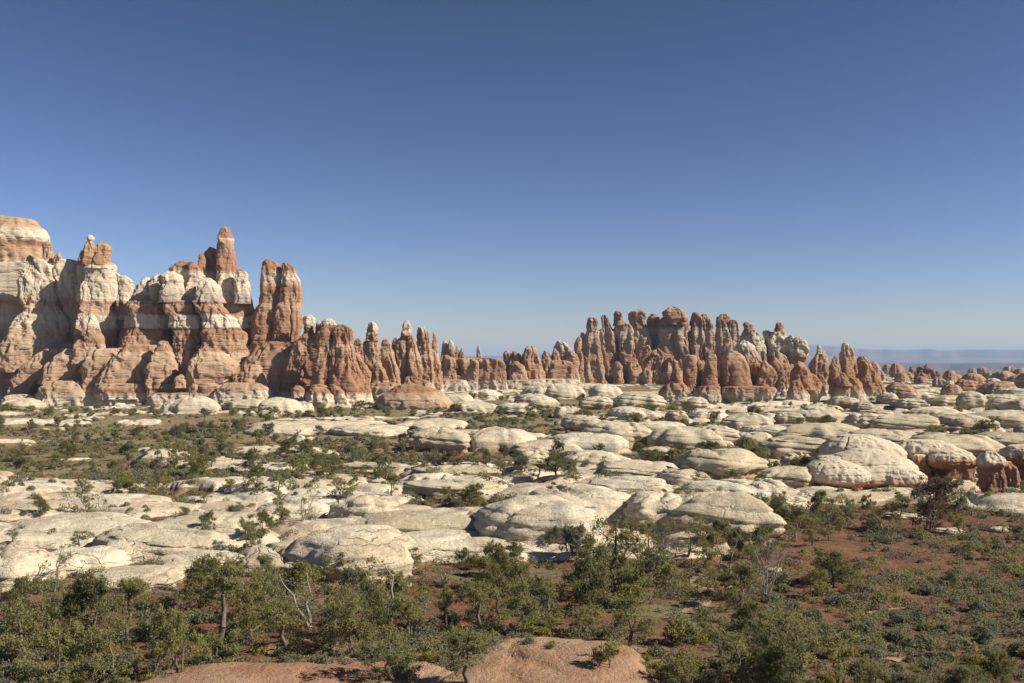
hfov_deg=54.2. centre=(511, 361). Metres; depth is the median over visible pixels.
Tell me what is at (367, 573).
leafy shrub
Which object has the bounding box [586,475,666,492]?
sandstone dome
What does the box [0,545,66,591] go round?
sandstone dome
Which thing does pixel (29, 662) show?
bush
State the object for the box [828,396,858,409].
sandstone dome
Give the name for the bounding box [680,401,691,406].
desert bush
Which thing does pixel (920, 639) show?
sagebrush
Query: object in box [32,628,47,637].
sagebrush
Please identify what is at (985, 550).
desert bush
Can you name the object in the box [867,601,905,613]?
fallen log
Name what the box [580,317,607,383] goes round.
sandstone spire
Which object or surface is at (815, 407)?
sandstone dome
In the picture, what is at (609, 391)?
sandstone dome
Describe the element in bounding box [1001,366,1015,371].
sandstone dome
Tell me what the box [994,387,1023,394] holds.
sandstone dome
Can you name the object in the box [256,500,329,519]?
sandstone dome
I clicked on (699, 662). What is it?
rabbitbrush
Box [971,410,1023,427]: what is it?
sandstone dome
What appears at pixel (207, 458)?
juniper tree
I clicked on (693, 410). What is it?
desert bush
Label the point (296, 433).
juniper tree
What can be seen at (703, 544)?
juniper tree
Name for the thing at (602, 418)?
desert bush
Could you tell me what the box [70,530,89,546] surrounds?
juniper tree
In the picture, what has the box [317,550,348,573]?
leafy shrub
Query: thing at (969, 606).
sagebrush
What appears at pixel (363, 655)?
sagebrush
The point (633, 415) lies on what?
desert bush
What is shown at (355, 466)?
sandstone dome
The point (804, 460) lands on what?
desert bush
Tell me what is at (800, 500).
sandstone dome
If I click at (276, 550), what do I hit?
sandstone dome
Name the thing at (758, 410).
desert bush
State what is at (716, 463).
sandstone dome
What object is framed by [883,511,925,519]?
flat stone
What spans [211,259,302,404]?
twin spires
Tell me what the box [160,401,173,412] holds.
sandstone dome
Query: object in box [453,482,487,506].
juniper tree
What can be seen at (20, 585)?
juniper tree
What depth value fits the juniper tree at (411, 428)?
217.60 m
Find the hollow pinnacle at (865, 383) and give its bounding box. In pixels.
[827,343,885,400]
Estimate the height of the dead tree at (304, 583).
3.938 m
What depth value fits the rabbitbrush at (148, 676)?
55.05 m
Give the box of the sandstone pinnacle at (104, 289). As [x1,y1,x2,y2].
[71,235,134,403]
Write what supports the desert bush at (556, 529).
on the ground at (528, 483)
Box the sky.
[0,0,1023,355]
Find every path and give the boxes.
[680,574,714,612]
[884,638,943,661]
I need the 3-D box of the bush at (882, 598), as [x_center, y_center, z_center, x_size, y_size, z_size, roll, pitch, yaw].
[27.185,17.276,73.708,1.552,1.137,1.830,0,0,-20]
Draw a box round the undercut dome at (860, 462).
[805,434,927,490]
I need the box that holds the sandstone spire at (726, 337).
[714,314,739,377]
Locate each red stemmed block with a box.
[975,451,1020,492]
[998,444,1023,479]
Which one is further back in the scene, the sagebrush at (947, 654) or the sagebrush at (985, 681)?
the sagebrush at (947, 654)
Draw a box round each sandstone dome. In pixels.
[0,398,46,410]
[0,500,73,522]
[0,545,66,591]
[3,512,151,536]
[50,493,175,511]
[51,545,131,575]
[74,565,184,592]
[92,521,238,562]
[148,549,244,574]
[157,511,278,532]
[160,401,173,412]
[169,396,220,413]
[216,445,338,454]
[221,399,262,410]
[237,540,296,575]
[243,420,367,435]
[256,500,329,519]
[258,397,305,413]
[283,524,421,586]
[300,401,313,410]
[327,493,399,518]
[329,462,402,471]
[330,424,411,436]
[361,507,482,531]
[396,418,467,429]
[403,479,499,498]
[406,529,545,562]
[407,426,470,452]
[411,463,501,476]
[446,393,474,402]
[449,401,497,412]
[468,389,502,398]
[469,426,536,451]
[472,494,603,545]
[496,403,536,411]
[511,439,582,453]
[512,449,550,471]
[513,393,559,408]
[520,385,546,395]
[529,483,630,523]
[543,383,585,398]
[548,432,631,453]
[553,406,581,417]
[560,415,601,431]
[563,450,631,466]
[577,383,597,391]
[578,396,612,409]
[582,420,651,447]
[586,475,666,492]
[588,384,622,398]
[596,460,677,477]
[607,406,655,417]
[612,393,666,408]
[622,491,682,530]
[638,446,679,460]
[639,421,685,430]
[647,425,726,450]
[656,468,714,486]
[658,491,786,545]
[664,410,688,421]
[673,397,708,408]
[673,448,768,479]
[680,479,804,498]
[688,410,728,419]
[706,425,740,443]
[720,412,773,429]
[737,432,771,444]
[738,425,785,434]
[750,478,791,495]
[754,465,816,488]
[758,435,825,459]
[765,496,811,512]
[773,412,804,423]
[777,422,859,438]
[779,452,809,466]
[788,409,847,422]
[802,405,840,411]
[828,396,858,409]
[841,413,877,428]
[845,428,917,442]
[849,401,874,411]
[856,409,893,413]
[870,361,880,370]
[871,414,942,429]
[876,370,885,380]
[876,392,898,404]
[882,364,890,373]
[885,382,917,398]
[889,363,904,376]
[890,398,929,408]
[894,372,909,382]
[904,371,913,378]
[904,392,930,399]
[907,406,960,416]
[909,432,1005,456]
[913,376,927,383]
[924,395,957,406]
[932,376,945,386]
[937,413,1002,431]
[940,384,962,395]
[940,424,978,430]
[942,370,956,382]
[954,379,977,391]
[955,390,987,409]
[957,447,972,454]
[961,373,985,381]
[967,368,976,373]
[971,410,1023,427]
[975,382,985,390]
[975,431,1023,445]
[976,367,989,373]
[976,381,1016,394]
[982,372,993,378]
[985,378,999,382]
[985,393,1023,409]
[989,371,1015,380]
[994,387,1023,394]
[998,399,1023,409]
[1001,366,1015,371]
[1006,374,1019,381]
[1012,368,1023,374]
[1013,423,1023,432]
[1014,373,1023,384]
[1016,380,1023,388]
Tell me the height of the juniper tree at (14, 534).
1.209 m
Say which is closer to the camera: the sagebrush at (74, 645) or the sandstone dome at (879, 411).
the sagebrush at (74, 645)
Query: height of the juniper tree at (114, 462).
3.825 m
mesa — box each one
[439,345,1023,362]
[509,362,1023,370]
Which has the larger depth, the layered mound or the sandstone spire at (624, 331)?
the sandstone spire at (624, 331)
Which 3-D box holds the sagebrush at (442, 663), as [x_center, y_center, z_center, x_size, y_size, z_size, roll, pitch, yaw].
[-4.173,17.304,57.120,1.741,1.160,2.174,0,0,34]
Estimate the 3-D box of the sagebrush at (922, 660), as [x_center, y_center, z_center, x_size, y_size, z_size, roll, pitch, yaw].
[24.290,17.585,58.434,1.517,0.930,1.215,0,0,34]
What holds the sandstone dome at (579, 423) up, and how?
on the ground at (528, 483)
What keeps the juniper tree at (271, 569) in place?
on the ground at (528, 483)
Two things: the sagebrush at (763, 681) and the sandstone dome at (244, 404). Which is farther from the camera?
the sandstone dome at (244, 404)
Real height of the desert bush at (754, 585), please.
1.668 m
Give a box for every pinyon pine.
[187,548,249,640]
[421,624,504,682]
[433,584,454,627]
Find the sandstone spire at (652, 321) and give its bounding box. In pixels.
[646,314,660,349]
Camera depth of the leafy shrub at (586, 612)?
63.17 m
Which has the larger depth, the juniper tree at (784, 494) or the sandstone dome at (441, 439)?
the sandstone dome at (441, 439)
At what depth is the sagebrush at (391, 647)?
59.66 m
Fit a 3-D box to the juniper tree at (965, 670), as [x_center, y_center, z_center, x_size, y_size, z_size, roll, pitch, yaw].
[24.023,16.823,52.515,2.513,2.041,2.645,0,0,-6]
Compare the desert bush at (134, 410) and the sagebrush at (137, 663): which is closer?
the sagebrush at (137, 663)
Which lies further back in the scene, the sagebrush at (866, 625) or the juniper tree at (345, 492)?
the juniper tree at (345, 492)
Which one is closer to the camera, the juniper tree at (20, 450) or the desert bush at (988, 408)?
the juniper tree at (20, 450)
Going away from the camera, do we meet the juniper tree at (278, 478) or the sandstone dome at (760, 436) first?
the juniper tree at (278, 478)
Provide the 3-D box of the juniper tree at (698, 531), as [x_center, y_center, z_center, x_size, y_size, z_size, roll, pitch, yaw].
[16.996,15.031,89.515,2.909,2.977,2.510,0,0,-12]
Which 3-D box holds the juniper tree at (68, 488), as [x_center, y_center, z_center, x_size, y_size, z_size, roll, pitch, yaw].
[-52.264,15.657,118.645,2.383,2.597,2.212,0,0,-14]
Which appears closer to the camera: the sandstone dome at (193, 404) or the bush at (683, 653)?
the bush at (683, 653)
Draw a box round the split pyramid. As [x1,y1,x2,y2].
[391,320,442,392]
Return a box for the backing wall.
[598,329,740,376]
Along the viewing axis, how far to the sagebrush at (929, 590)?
76.22 m
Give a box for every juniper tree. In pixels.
[0,414,5,423]
[0,576,37,605]
[0,594,52,666]
[4,448,18,457]
[6,528,19,540]
[8,456,38,472]
[14,443,28,457]
[23,575,74,634]
[26,418,37,429]
[30,441,49,454]
[32,493,52,516]
[35,460,49,471]
[37,544,72,591]
[41,568,128,655]
[45,452,64,468]
[50,449,70,465]
[51,427,61,438]
[54,439,79,456]
[62,485,78,496]
[66,444,79,456]
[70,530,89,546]
[72,620,138,682]
[73,419,81,429]
[74,470,94,493]
[76,489,95,512]
[83,432,91,440]
[88,442,112,457]
[90,494,110,511]
[98,430,107,437]
[100,571,154,634]
[106,459,125,481]
[110,429,120,438]
[111,478,125,493]
[112,442,137,460]
[119,481,139,493]
[126,426,143,435]
[128,459,142,468]
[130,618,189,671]
[149,462,171,486]
[150,442,164,466]
[165,437,188,467]
[167,425,185,438]
[174,550,225,610]
[176,432,183,438]
[181,445,196,461]
[186,455,213,472]
[188,468,195,477]
[201,568,221,591]
[203,420,215,432]
[203,551,247,598]
[208,450,219,466]
[214,433,227,442]
[221,440,242,459]
[229,563,277,635]
[231,418,242,429]
[236,501,244,510]
[238,508,263,547]
[242,447,259,469]
[242,450,264,463]
[243,464,267,487]
[249,560,286,608]
[250,508,279,538]
[251,554,273,581]
[254,598,314,648]
[261,447,279,463]
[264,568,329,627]
[270,470,287,490]
[271,435,277,441]
[271,501,290,523]
[272,492,286,501]
[277,436,297,453]
[278,440,295,453]
[282,454,290,466]
[290,441,315,458]
[293,429,300,438]
[293,489,319,520]
[306,581,359,654]
[309,454,323,465]
[309,458,317,470]
[313,425,326,435]
[314,447,329,460]
[317,459,337,478]
[320,455,348,472]
[324,591,377,655]
[331,477,351,499]
[343,555,418,622]
[348,621,424,682]
[351,445,366,457]
[355,573,396,635]
[358,464,371,476]
[363,431,388,447]
[370,454,383,461]
[373,466,386,477]
[384,473,400,495]
[398,442,406,452]
[404,425,417,434]
[405,448,421,463]
[407,445,417,453]
[408,546,423,573]
[431,564,455,583]
[442,486,456,500]
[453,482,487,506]
[453,579,502,632]
[467,453,480,464]
[476,572,500,592]
[477,447,491,465]
[483,535,514,587]
[483,568,515,620]
[493,456,505,470]
[496,444,510,456]
[501,552,542,595]
[501,581,541,630]
[504,537,525,559]
[507,541,520,554]
[525,463,546,477]
[530,581,563,612]
[536,450,571,474]
[541,612,566,631]
[550,430,557,435]
[556,540,617,610]
[560,463,583,478]
[590,512,654,597]
[600,456,608,466]
[602,590,659,650]
[611,539,673,605]
[637,519,664,557]
[671,566,687,583]
[675,515,704,557]
[679,465,690,469]
[687,515,714,543]
[690,471,702,480]
[693,539,721,570]
[693,606,736,641]
[701,625,763,682]
[712,540,744,574]
[715,571,739,598]
[720,556,764,607]
[724,596,762,640]
[740,544,764,565]
[742,605,795,667]
[745,522,777,558]
[753,491,770,503]
[754,634,809,682]
[755,470,772,478]
[758,609,833,682]
[767,491,794,524]
[769,490,794,515]
[784,501,811,538]
[794,516,806,527]
[798,516,825,545]
[804,489,826,517]
[808,545,869,584]
[821,496,843,529]
[822,524,835,540]
[836,498,859,520]
[839,498,863,517]
[852,660,895,682]
[858,494,873,510]
[858,496,891,528]
[865,513,903,533]
[878,522,902,542]
[886,493,911,514]
[901,662,932,682]
[906,474,960,531]
[917,525,926,536]
[938,570,962,587]
[939,661,988,682]
[945,490,963,508]
[959,540,976,552]
[969,648,1018,682]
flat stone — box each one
[765,566,781,571]
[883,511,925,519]
[933,527,964,534]
[985,526,1013,532]
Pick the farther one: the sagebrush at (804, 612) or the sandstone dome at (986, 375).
the sandstone dome at (986, 375)
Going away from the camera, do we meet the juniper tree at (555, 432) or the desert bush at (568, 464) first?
the desert bush at (568, 464)
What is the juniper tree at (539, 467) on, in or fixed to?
on the ground at (528, 483)
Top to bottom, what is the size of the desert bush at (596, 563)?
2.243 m
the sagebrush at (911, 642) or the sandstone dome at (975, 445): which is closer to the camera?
the sagebrush at (911, 642)
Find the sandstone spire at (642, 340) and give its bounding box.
[625,309,652,383]
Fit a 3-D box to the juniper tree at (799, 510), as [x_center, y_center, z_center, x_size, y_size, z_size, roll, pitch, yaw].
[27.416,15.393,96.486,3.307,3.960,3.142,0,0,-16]
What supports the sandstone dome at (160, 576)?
on the ground at (528, 483)
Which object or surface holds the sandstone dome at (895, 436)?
on the ground at (528, 483)
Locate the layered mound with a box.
[374,382,453,409]
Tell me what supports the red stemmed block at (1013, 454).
on the ground at (528, 483)
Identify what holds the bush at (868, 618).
on the ground at (528, 483)
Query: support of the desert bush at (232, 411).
on the ground at (528, 483)
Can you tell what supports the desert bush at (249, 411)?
on the ground at (528, 483)
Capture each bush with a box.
[0,403,13,410]
[0,651,15,664]
[19,657,40,669]
[23,612,40,623]
[25,405,36,411]
[27,576,47,593]
[43,408,53,416]
[45,661,80,675]
[52,416,61,426]
[65,665,85,682]
[67,406,79,412]
[73,414,82,422]
[92,403,105,412]
[127,408,137,414]
[138,599,155,610]
[149,410,161,415]
[161,430,170,437]
[163,436,171,441]
[180,422,190,431]
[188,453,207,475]
[191,436,205,451]
[196,420,207,432]
[199,407,212,416]
[199,441,210,456]
[199,509,216,530]
[216,442,230,453]
[221,423,230,432]
[225,402,232,409]
[226,505,239,511]
[228,408,239,415]
[238,418,248,429]
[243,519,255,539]
[244,409,253,414]
[251,428,265,443]
[260,421,275,435]
[263,415,274,420]
[264,406,280,414]
[272,574,286,591]
[281,559,325,589]
[285,451,312,478]
[299,438,315,455]
[317,407,328,416]
[324,594,334,607]
[332,407,345,416]
[338,566,362,594]
[344,440,359,462]
[353,400,366,407]
[365,440,378,452]
[372,454,392,474]
[379,406,391,415]
[385,568,415,598]
[401,646,419,656]
[424,450,446,465]
[428,653,449,664]
[439,604,458,617]
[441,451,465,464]
[451,404,462,411]
[451,547,471,566]
[453,495,465,507]
[464,552,487,569]
[470,554,492,574]
[471,413,485,421]
[491,552,526,582]
[508,417,518,421]
[513,449,519,457]
[513,454,531,471]
[518,635,534,644]
[524,411,532,419]
[526,624,541,634]
[528,403,536,408]
[528,412,536,420]
[532,574,544,585]
[544,524,561,543]
[549,437,565,457]
[559,521,580,555]
[561,460,577,472]
[569,520,587,554]
[581,533,597,551]
[582,409,592,415]
[583,557,605,575]
[588,442,606,451]
[598,415,609,419]
[610,581,648,607]
[628,412,640,419]
[632,441,649,453]
[642,546,658,563]
[644,448,667,461]
[645,404,659,411]
[652,561,680,587]
[659,615,701,644]
[666,404,678,410]
[666,449,682,462]
[671,647,690,658]
[672,449,685,454]
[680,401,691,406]
[680,418,692,425]
[681,405,696,414]
[695,441,719,449]
[698,529,723,556]
[705,440,720,448]
[709,411,719,419]
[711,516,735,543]
[723,469,741,478]
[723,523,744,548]
[725,633,744,644]
[734,539,745,557]
[738,436,758,448]
[742,572,757,586]
[743,445,773,456]
[746,397,754,403]
[747,405,759,411]
[755,408,763,413]
[757,455,771,467]
[764,541,778,555]
[766,460,782,468]
[788,417,807,423]
[788,455,811,466]
[794,614,818,629]
[806,416,816,422]
[809,606,824,620]
[814,581,834,594]
[815,414,833,422]
[816,620,837,632]
[824,400,832,406]
[836,628,860,642]
[846,423,863,428]
[858,613,877,626]
[858,650,871,662]
[864,423,873,428]
[872,591,893,603]
[910,482,930,507]
[916,496,928,515]
[926,424,941,431]
[933,427,947,432]
[952,405,963,411]
[954,494,968,513]
[958,427,973,434]
[965,521,974,531]
[976,544,992,559]
[980,419,998,430]
[982,406,995,410]
[1008,524,1023,539]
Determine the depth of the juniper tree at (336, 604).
60.63 m
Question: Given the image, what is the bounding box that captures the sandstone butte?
[0,215,96,405]
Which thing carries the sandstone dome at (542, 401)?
on the ground at (528, 483)
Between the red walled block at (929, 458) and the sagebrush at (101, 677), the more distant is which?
the red walled block at (929, 458)
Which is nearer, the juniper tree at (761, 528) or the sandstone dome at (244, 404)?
the juniper tree at (761, 528)
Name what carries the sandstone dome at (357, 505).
on the ground at (528, 483)
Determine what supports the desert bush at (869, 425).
on the ground at (528, 483)
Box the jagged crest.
[440,339,507,391]
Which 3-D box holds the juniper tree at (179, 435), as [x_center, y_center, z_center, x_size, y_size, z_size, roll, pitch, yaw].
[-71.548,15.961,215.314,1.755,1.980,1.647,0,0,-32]
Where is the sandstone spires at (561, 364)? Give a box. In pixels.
[541,340,580,384]
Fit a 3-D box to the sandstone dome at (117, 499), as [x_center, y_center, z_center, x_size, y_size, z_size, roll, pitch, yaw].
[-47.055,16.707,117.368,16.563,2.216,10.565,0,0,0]
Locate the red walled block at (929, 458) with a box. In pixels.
[896,439,976,481]
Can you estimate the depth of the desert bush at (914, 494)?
115.74 m
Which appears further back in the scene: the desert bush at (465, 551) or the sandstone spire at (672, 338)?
the sandstone spire at (672, 338)
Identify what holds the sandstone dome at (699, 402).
on the ground at (528, 483)
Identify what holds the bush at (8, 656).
on the ground at (528, 483)
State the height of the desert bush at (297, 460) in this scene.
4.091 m
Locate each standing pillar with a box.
[658,355,696,403]
[692,353,723,403]
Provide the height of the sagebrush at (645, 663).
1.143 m
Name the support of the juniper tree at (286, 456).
on the ground at (528, 483)
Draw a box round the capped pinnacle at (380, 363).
[354,321,400,399]
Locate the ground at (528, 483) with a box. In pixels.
[0,371,1023,682]
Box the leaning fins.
[771,353,791,395]
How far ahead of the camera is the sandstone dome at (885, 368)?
1405.26 m
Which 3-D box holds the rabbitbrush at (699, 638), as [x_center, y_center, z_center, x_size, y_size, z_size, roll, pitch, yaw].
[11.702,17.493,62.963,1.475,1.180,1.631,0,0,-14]
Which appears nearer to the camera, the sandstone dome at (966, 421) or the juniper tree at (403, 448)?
the juniper tree at (403, 448)
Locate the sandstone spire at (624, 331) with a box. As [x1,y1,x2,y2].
[613,311,638,383]
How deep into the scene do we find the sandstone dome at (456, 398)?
414.60 m
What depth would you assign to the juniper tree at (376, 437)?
195.30 m
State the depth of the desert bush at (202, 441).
185.72 m
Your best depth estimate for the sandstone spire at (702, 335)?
787.20 m
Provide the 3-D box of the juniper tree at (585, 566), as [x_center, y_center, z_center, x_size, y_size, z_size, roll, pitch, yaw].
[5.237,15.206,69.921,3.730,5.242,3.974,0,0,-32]
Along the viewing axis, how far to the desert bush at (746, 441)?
192.58 m
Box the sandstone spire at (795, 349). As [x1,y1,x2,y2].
[769,335,809,368]
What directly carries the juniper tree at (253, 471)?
on the ground at (528, 483)
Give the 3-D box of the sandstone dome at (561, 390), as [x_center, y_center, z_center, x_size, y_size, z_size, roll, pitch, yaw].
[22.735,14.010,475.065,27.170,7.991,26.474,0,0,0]
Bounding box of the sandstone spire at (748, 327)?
[738,322,753,342]
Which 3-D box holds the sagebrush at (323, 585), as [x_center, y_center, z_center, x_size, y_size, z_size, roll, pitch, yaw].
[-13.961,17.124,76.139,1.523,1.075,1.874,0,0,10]
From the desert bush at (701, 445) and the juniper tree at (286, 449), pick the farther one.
the desert bush at (701, 445)
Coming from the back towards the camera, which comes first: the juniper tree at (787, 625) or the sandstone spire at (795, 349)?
the sandstone spire at (795, 349)
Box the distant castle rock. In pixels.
[909,364,940,378]
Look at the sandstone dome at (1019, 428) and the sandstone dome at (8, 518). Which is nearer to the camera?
the sandstone dome at (8, 518)
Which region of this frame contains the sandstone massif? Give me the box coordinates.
[95,226,254,405]
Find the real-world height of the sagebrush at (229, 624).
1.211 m
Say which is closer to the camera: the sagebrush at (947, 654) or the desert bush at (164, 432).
the sagebrush at (947, 654)
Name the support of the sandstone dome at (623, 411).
on the ground at (528, 483)
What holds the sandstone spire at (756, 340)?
on the ground at (528, 483)
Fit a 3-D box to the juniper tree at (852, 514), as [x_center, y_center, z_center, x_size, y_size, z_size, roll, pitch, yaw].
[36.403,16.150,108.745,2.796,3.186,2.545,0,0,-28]
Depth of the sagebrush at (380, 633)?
62.70 m
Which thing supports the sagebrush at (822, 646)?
on the ground at (528, 483)
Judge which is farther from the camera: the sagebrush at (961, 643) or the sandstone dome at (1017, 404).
the sandstone dome at (1017, 404)
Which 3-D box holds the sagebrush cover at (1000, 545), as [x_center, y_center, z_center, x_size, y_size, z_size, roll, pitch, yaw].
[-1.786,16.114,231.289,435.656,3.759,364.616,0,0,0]
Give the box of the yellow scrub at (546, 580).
[0,402,1023,679]
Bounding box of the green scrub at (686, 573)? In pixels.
[0,403,1023,682]
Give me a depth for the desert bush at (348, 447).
155.52 m
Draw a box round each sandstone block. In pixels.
[503,346,546,388]
[719,351,777,402]
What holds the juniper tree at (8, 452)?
on the ground at (528, 483)
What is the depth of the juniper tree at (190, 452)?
153.34 m
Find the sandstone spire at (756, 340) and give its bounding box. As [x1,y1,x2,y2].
[745,330,767,361]
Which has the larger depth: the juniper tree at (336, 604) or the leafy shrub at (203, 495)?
the leafy shrub at (203, 495)
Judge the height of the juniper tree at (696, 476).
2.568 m
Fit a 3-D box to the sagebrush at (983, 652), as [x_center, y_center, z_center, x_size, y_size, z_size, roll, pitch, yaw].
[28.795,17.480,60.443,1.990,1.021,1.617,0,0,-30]
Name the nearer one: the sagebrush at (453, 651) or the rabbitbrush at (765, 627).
the sagebrush at (453, 651)
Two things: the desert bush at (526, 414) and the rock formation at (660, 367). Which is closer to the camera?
the desert bush at (526, 414)
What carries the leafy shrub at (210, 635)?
on the ground at (528, 483)
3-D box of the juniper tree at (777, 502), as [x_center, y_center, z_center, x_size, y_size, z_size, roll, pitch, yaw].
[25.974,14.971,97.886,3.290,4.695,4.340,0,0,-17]
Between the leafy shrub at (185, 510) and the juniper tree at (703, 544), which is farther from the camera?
the leafy shrub at (185, 510)
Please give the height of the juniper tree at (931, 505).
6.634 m
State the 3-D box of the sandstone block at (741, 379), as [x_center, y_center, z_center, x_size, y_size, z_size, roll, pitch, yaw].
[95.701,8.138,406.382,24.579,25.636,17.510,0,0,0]
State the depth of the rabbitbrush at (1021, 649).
60.07 m
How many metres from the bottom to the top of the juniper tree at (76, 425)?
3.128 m
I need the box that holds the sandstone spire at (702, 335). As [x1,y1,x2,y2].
[689,312,715,383]
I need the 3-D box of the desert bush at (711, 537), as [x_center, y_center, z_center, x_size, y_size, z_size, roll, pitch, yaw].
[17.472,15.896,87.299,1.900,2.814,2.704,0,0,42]
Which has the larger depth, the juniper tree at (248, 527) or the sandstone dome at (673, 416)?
the sandstone dome at (673, 416)
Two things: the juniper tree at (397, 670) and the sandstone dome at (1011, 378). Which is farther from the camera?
the sandstone dome at (1011, 378)
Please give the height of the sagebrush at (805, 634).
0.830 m
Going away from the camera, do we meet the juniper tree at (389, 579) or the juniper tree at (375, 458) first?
the juniper tree at (389, 579)
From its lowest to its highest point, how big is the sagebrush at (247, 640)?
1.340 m
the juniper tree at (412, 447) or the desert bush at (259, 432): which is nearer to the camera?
the juniper tree at (412, 447)
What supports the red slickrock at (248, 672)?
on the ground at (528, 483)
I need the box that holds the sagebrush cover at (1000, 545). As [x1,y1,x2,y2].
[0,401,1023,682]
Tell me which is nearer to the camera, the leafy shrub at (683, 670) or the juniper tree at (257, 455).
the leafy shrub at (683, 670)
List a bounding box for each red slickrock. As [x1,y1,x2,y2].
[137,662,364,682]
[260,638,317,655]
[339,660,453,682]
[439,636,663,682]
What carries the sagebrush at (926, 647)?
on the ground at (528, 483)
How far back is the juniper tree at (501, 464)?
144.75 m
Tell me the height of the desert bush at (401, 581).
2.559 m
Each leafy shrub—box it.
[33,614,93,682]
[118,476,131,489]
[132,480,143,489]
[146,598,202,672]
[178,506,190,515]
[189,630,224,665]
[197,490,212,502]
[215,627,250,660]
[221,479,235,491]
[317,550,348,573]
[345,480,358,493]
[358,571,372,581]
[388,592,428,637]
[544,640,563,648]
[569,601,604,638]
[588,636,626,667]
[605,556,629,577]
[645,661,678,682]
[659,651,700,682]
[800,567,829,596]
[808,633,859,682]
[831,516,846,533]
[847,569,867,591]
[947,513,973,532]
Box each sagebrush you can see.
[0,597,13,607]
[0,659,28,675]
[0,673,16,682]
[2,613,32,626]
[19,659,40,674]
[20,663,49,682]
[26,671,58,682]
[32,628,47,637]
[37,666,69,678]
[42,651,58,659]
[53,639,65,649]
[71,642,86,652]
[76,662,96,675]
[88,672,116,682]
[91,674,114,682]
[109,653,126,667]
[113,632,140,644]
[115,678,135,682]
[119,650,138,664]
[121,657,141,669]
[159,590,182,601]
[170,608,190,623]
[190,653,224,666]
[192,610,216,624]
[193,606,220,620]
[226,616,245,632]
[230,628,253,647]
[274,645,291,656]
[295,600,311,615]
[314,648,336,663]
[320,581,336,592]
[351,641,382,656]
[359,649,383,662]
[363,626,385,637]
[375,640,405,654]
[403,632,433,650]
[408,628,434,639]
[412,620,439,638]
[416,620,439,634]
[428,655,454,666]
[439,642,470,657]
[445,654,466,670]
[447,612,464,623]
[504,595,527,607]
[511,632,530,637]
[535,620,557,633]
[590,625,619,640]
[602,625,629,638]
[639,658,653,670]
[645,641,668,655]
[652,670,670,681]
[670,675,688,682]
[691,653,709,670]
[731,589,757,601]
[750,673,771,682]
[785,598,802,609]
[792,628,816,638]
[798,609,825,620]
[808,635,823,651]
[821,593,851,604]
[847,673,880,682]
[849,618,875,635]
[850,656,882,674]
[856,660,891,672]
[861,643,882,658]
[884,609,915,629]
[887,626,905,641]
[890,660,904,671]
[894,671,921,682]
[900,632,924,649]
[906,605,931,618]
[911,629,937,649]
[916,642,933,650]
[916,656,940,671]
[916,657,937,663]
[917,581,936,594]
[928,650,953,659]
[934,620,954,633]
[936,674,972,682]
[954,636,974,649]
[962,595,991,612]
[964,676,996,682]
[968,621,997,637]
[975,626,996,643]
[975,645,1000,659]
[979,617,1001,631]
[1006,637,1018,653]
[1007,607,1023,617]
[1014,624,1023,634]
[1015,638,1023,654]
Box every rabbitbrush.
[79,600,95,611]
[136,669,164,681]
[150,641,174,659]
[169,663,189,669]
[221,656,240,662]
[415,648,442,661]
[513,619,532,627]
[538,626,554,637]
[558,603,575,616]
[646,667,657,678]
[688,630,708,645]
[694,657,707,669]
[728,648,750,662]
[756,662,772,673]
[757,620,772,631]
[960,651,990,665]
[1013,644,1023,657]
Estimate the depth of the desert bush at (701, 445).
185.03 m
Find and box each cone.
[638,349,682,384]
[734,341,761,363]
[785,361,824,402]
[808,344,828,396]
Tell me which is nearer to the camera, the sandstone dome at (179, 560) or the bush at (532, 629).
the bush at (532, 629)
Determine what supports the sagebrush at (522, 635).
on the ground at (528, 483)
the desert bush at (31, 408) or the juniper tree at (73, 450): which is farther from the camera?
the desert bush at (31, 408)
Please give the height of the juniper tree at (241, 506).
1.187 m
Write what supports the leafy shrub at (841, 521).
on the ground at (528, 483)
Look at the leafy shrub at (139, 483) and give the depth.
130.99 m
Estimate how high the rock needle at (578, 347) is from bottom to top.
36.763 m
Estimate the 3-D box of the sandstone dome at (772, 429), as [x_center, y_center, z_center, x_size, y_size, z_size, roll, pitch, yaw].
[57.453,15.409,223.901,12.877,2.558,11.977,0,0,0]
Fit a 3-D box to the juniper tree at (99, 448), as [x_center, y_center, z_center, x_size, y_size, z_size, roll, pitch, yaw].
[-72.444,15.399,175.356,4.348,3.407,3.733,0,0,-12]
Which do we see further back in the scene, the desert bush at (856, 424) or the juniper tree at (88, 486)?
the desert bush at (856, 424)
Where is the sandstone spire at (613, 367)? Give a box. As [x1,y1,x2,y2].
[599,315,623,383]
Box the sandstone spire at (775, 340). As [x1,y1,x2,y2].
[762,322,787,363]
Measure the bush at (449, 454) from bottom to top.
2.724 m
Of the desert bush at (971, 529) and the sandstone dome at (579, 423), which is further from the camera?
the sandstone dome at (579, 423)
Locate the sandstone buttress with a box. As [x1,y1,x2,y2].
[278,315,373,406]
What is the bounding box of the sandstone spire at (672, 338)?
[655,306,690,373]
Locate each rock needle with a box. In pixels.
[432,332,443,391]
[476,345,481,357]
[574,336,584,382]
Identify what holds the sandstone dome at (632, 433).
on the ground at (528, 483)
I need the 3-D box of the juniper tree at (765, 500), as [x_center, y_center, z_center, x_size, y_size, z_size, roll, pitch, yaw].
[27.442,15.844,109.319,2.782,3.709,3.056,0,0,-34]
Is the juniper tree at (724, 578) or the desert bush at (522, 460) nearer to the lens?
the juniper tree at (724, 578)
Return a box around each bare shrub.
[644,520,683,566]
[732,528,791,598]
[959,485,986,515]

